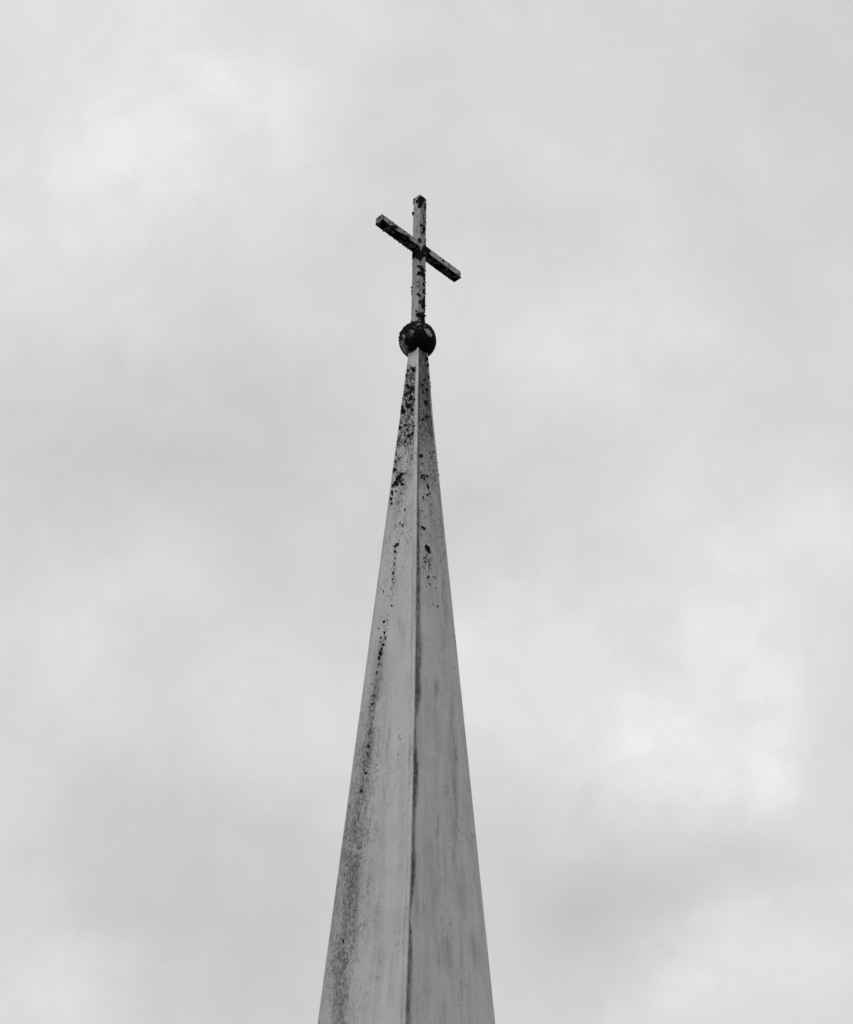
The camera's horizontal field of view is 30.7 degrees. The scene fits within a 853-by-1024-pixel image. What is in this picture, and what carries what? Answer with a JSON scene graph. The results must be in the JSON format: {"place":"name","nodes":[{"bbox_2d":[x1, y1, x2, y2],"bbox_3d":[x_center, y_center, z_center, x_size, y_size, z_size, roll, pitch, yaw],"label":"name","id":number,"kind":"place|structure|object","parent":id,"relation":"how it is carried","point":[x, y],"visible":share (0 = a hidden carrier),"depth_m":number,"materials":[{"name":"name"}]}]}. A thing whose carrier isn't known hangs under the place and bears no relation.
{"place":"outdoors","nodes":[
{"label":"outdoors","id":0,"kind":"place"},
{"bbox_2d":[0,0,852,1023],"label":"sky","id":1,"kind":"structure","parent":0,"point":[641,360],"materials":[{"name":"grey"}]},
{"label":"ground","id":2,"kind":"structure","parent":0,"visible":0},
{"bbox_2d":[317,195,494,1023],"bbox_3d":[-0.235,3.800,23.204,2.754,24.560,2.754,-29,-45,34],"label":"church steeple","id":3,"kind":"object","parent":2,"relation":"on","point":[407,943],"visible":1,"depth_m":22.45,"materials":[{"name":"paint"}]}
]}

